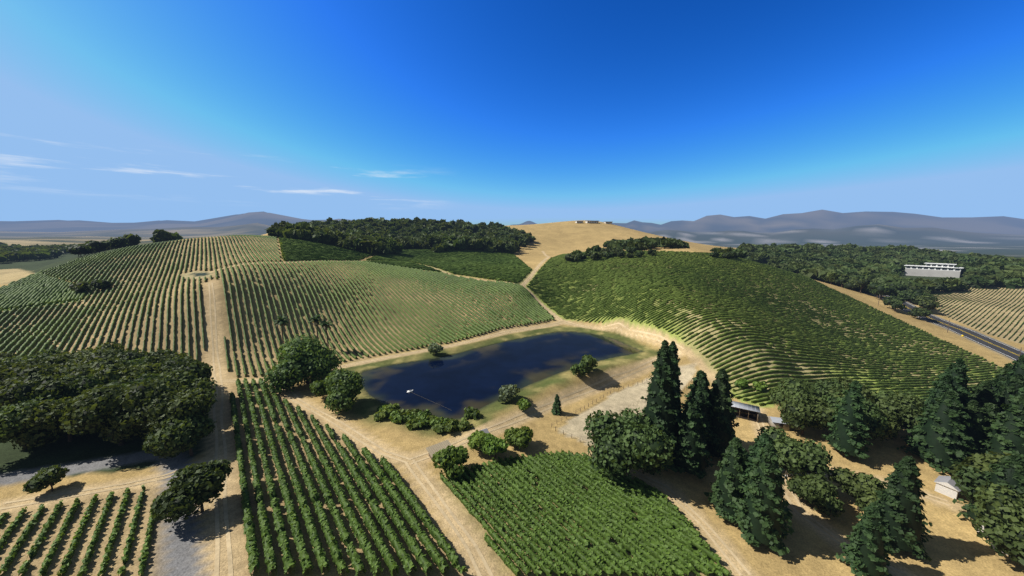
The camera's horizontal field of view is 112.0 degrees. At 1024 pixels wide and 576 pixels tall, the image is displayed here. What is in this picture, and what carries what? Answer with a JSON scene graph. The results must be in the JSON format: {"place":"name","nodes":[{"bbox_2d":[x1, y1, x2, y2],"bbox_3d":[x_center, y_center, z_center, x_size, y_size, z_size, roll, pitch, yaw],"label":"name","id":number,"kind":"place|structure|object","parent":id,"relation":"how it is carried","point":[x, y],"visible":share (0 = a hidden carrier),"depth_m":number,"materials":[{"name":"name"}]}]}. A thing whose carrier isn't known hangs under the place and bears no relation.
{"place":"outdoors","nodes":[
{"label":"outdoors","id":0,"kind":"place"},
{"bbox_2d":[361,332,639,418],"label":"pond water","id":1,"kind":"structure","parent":0,"point":[457,384],"depth_m":129.33,"materials":[{"name":"blue liquid"}]},
{"bbox_2d":[407,390,449,409],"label":"pond aerator","id":2,"kind":"object","parent":1,"relation":"in","point":[409,391],"visible":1,"depth_m":109.80,"materials":[{"name":"white plastic"}]},
{"bbox_2d":[0,210,1023,575],"bbox_3d":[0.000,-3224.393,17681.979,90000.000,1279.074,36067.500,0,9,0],"label":"ground","id":3,"kind":"structure","parent":0,"point":[954,546],"depth_m":107.69,"materials":[{"name":"beige soil"}]},
{"bbox_2d":[0,272,85,309],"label":"vineyard rows","id":4,"kind":"object","parent":3,"relation":"on","point":[30,290],"visible":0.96,"depth_m":183.60,"materials":[{"name":"green plant"}]},
{"bbox_2d":[0,485,155,575],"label":"vineyard rows","id":5,"kind":"object","parent":3,"relation":"on","point":[35,547],"visible":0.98,"depth_m":54.45,"materials":[{"name":"green plant"}]},
{"bbox_2d":[0,234,554,376],"bbox_3d":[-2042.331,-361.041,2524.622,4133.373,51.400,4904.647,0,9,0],"label":"vineyard rows","id":6,"kind":"object","parent":3,"relation":"on","point":[530,307],"visible":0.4,"depth_m":184.51,"materials":[{"name":"green plant"}]},
{"bbox_2d":[278,237,372,260],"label":"vineyard rows","id":7,"kind":"object","parent":3,"relation":"on","point":[297,250],"visible":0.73,"depth_m":277.72,"materials":[{"name":"green plant"}]},
{"bbox_2d":[229,378,467,575],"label":"vineyard rows","id":8,"kind":"object","parent":3,"relation":"on","point":[365,546],"visible":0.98,"depth_m":62.71,"materials":[{"name":"green plant"}]},
{"bbox_2d":[363,247,531,282],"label":"vineyard rows","id":9,"kind":"object","parent":3,"relation":"on","point":[506,266],"visible":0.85,"depth_m":319.94,"materials":[{"name":"green plant"}]},
{"bbox_2d":[426,428,488,457],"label":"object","id":10,"kind":"object","parent":3,"relation":"on","point":[433,449],"visible":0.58,"depth_m":79.75,"materials":[{"name":"beige"}]},
{"bbox_2d":[0,251,949,575],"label":"dirt roads","id":11,"kind":"structure","parent":3,"relation":"on","point":[230,561],"depth_m":73.79,"materials":[{"name":"beige soil"}]},
{"bbox_2d":[0,236,1023,575],"bbox_3d":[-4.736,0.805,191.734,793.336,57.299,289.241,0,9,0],"label":"trees","id":12,"kind":"object","parent":3,"relation":"on","point":[72,396],"depth_m":78.36,"materials":[{"name":"green plant"}]},
{"bbox_2d":[0,217,1023,295],"bbox_3d":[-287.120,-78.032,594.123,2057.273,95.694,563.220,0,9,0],"label":"trees","id":13,"kind":"object","parent":3,"relation":"on","point":[830,262],"depth_m":443.39,"materials":[{"name":"green plant"}]},
{"bbox_2d":[440,449,731,575],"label":"vineyard rows","id":14,"kind":"object","parent":3,"relation":"on","point":[660,537],"visible":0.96,"depth_m":63.27,"materials":[{"name":"green plant"}]},
{"bbox_2d":[575,221,611,223],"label":"hilltop buildings","id":15,"kind":"structure","parent":3,"relation":"on","point":[605,222],"depth_m":745.77,"materials":[{"name":"white"}]},
{"bbox_2d":[551,376,693,444],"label":"fence","id":16,"kind":"object","parent":3,"relation":"on","point":[596,401],"visible":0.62,"depth_m":109.27,"materials":[{"name":"brown wood"}]},
{"bbox_2d":[731,401,760,421],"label":"shed","id":17,"kind":"structure","parent":3,"relation":"on","point":[747,408],"depth_m":106.33,"materials":[{"name":"silver metal"}]},
{"bbox_2d":[526,250,1002,405],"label":"vineyard rows","id":18,"kind":"object","parent":3,"relation":"on","point":[551,268],"visible":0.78,"depth_m":192.81,"materials":[{"name":"green plant"}]},
{"bbox_2d":[767,416,789,430],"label":"shed","id":19,"kind":"structure","parent":3,"relation":"on","point":[774,421],"depth_m":99.66,"materials":[{"name":"metal"}]},
{"bbox_2d":[785,471,802,479],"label":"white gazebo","id":20,"kind":"object","parent":3,"relation":"on","point":[792,474],"visible":0.2,"depth_m":79.19,"materials":[{"name":"white"}]},
{"bbox_2d":[904,263,962,277],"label":"building","id":21,"kind":"structure","parent":3,"relation":"on","point":[938,270],"depth_m":412.05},
{"bbox_2d":[934,476,1010,556],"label":"outbuildings","id":22,"kind":"structure","parent":3,"relation":"on","point":[945,485],"depth_m":75.40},
{"bbox_2d":[930,285,1023,341],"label":"vineyard rows","id":23,"kind":"object","parent":3,"relation":"on","point":[983,307],"visible":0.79,"depth_m":278.18,"materials":[{"name":"green plant"}]},
{"bbox_2d":[0,0,1023,225],"label":"sky","id":24,"kind":"structure","parent":0,"point":[505,112],"materials":[{"name":"blue"}]},
{"bbox_2d":[865,293,1023,360],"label":"road asphalt","id":25,"kind":"structure","parent":0,"point":[975,337],"depth_m":209.97,"materials":[{"name":"grey asphalt"}]},
{"bbox_2d":[874,295,1023,359],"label":"road markings","id":26,"kind":"object","parent":25,"relation":"on","point":[970,334],"visible":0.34,"depth_m":209.99,"materials":[{"name":"paint"}]}
]}

